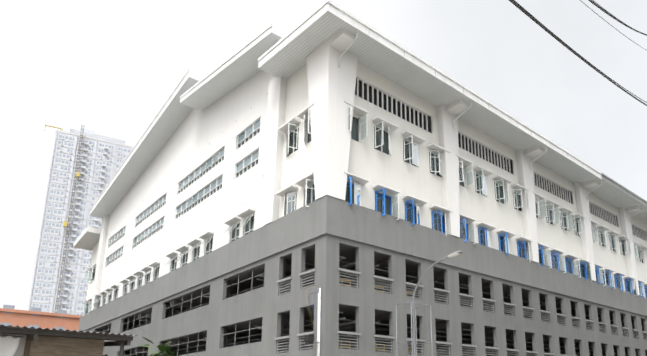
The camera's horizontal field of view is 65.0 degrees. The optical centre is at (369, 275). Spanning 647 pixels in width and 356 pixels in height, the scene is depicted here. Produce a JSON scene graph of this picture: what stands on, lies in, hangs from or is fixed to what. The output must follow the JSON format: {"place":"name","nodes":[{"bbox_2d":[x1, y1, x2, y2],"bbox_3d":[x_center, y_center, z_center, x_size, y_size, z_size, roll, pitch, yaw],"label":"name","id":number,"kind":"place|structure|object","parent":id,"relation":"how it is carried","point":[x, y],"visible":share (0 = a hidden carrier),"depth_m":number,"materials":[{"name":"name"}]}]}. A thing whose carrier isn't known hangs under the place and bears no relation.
{"place":"outdoors","nodes":[
{"label":"outdoors","id":0,"kind":"place"},
{"bbox_2d":[0,305,83,330],"bbox_3d":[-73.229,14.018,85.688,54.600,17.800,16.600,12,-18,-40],"label":"rooftop","id":1,"kind":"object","parent":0,"point":[34,317],"depth_m":89.48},
{"bbox_2d":[28,125,133,314],"bbox_3d":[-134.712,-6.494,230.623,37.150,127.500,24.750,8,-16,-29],"label":"tower","id":2,"kind":"structure","parent":0,"point":[85,165],"depth_m":224.40,"materials":[{"name":"grey concrete"}]},
{"bbox_2d":[0,0,646,310],"label":"sky","id":3,"kind":"structure","parent":0,"point":[107,68],"materials":[{"name":"white"}]},
{"bbox_2d":[509,0,646,105],"bbox_3d":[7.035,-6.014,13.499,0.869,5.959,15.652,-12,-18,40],"label":"overhead cables","id":4,"kind":"object","parent":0,"point":[529,15],"visible":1,"depth_m":10.57,"materials":[{"name":"black rubber"}]},
{"label":"ground","id":5,"kind":"structure","parent":0,"visible":0},
{"bbox_2d":[0,325,136,355],"bbox_3d":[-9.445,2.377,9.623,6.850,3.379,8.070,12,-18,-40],"label":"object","id":6,"kind":"structure","parent":5,"relation":"on","point":[39,341],"depth_m":8.78,"materials":[{"name":"brown wood"}]},
{"bbox_2d":[0,334,20,355],"bbox_3d":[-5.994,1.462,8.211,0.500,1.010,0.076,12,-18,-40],"label":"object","id":7,"kind":"object","parent":6,"relation":"attached to","point":[9,344],"visible":0.94,"depth_m":8.34,"materials":[{"name":"white"}]},
{"bbox_2d":[78,195,646,355],"bbox_3d":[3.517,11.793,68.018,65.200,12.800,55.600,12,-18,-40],"label":"podium walls","id":8,"kind":"structure","parent":5,"relation":"on","point":[326,226],"depth_m":34.65,"materials":[{"name":"grey paint"}]},
{"bbox_2d":[304,287,320,355],"bbox_3d":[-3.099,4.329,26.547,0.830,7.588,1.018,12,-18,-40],"label":"pole","id":9,"kind":"object","parent":8,"relation":"attached to","point":[309,339],"visible":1,"depth_m":26.90,"materials":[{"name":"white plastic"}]},
{"bbox_2d":[86,62,646,312],"bbox_3d":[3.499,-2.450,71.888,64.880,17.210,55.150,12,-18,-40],"label":"walls","id":10,"kind":"structure","parent":8,"relation":"on","point":[186,150],"depth_m":41.23,"materials":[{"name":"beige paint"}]},
{"bbox_2d":[73,3,646,250],"bbox_3d":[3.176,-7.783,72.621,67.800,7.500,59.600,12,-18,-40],"label":"roof slabs","id":11,"kind":"structure","parent":10,"relation":"on","point":[287,56],"depth_m":39.69,"materials":[{"name":"white concrete"}]},
{"bbox_2d":[83,100,646,302],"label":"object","id":12,"kind":"structure","parent":10,"relation":"attached to","point":[301,182],"depth_m":37.82,"materials":[{"name":"white paint"}]},
{"bbox_2d":[83,106,646,315],"bbox_3d":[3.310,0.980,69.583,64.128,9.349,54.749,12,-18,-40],"label":"window sashes","id":13,"kind":"object","parent":10,"relation":"attached to","point":[357,187],"visible":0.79,"depth_m":38.98,"materials":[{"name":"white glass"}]},
{"bbox_2d":[91,29,640,310],"bbox_3d":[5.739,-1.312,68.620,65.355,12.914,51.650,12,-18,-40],"label":"pilasters","id":14,"kind":"object","parent":10,"relation":"attached to","point":[331,86],"visible":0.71,"depth_m":33.93,"materials":[{"name":"white paint"}]},
{"bbox_2d":[87,77,646,312],"bbox_3d":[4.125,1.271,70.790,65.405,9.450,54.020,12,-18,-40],"label":"windows","id":15,"kind":"structure","parent":10,"relation":"attached to","point":[370,93],"depth_m":41.18,"materials":[{"name":"glass"}]},
{"bbox_2d":[89,0,646,221],"bbox_3d":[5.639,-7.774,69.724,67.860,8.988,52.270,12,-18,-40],"label":"roof fascia","id":16,"kind":"object","parent":10,"relation":"on","point":[383,36],"visible":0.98,"depth_m":36.62,"materials":[{"name":"white paint"}]},
{"bbox_2d":[97,245,646,355],"bbox_3d":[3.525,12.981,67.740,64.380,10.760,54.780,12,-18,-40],"label":"window openings","id":17,"kind":"object","parent":8,"relation":"in","point":[347,314],"visible":0.31,"depth_m":39.91,"materials":[{"name":"black glass"}]},
{"bbox_2d":[99,268,646,355],"bbox_3d":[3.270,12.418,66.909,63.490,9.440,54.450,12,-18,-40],"label":"podium grilles","id":18,"kind":"object","parent":8,"relation":"attached to","point":[312,272],"visible":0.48,"depth_m":32.79,"materials":[{"name":"grey metal"}]},
{"bbox_2d":[339,279,411,353],"bbox_3d":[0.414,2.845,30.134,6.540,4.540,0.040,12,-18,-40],"label":"louvers","id":19,"kind":"object","parent":8,"relation":"attached to","point":[377,291],"visible":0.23,"depth_m":29.77,"materials":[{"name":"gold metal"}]},
{"bbox_3d":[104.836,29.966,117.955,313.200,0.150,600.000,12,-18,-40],"label":"pavement kerbs","id":20,"kind":"structure","parent":0,"visible":0},
{"bbox_2d":[139,337,174,355],"bbox_3d":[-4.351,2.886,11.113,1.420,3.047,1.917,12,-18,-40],"label":"small tree","id":21,"kind":"object","parent":20,"relation":"on","point":[164,350],"depth_m":11.41,"materials":[{"name":"green plant"}]},
{"bbox_2d":[396,251,462,355],"bbox_3d":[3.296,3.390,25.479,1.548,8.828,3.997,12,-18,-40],"label":"street lamp","id":22,"kind":"object","parent":20,"relation":"on","point":[414,340],"visible":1,"depth_m":26.59,"materials":[{"name":"grey metal"}]}
]}

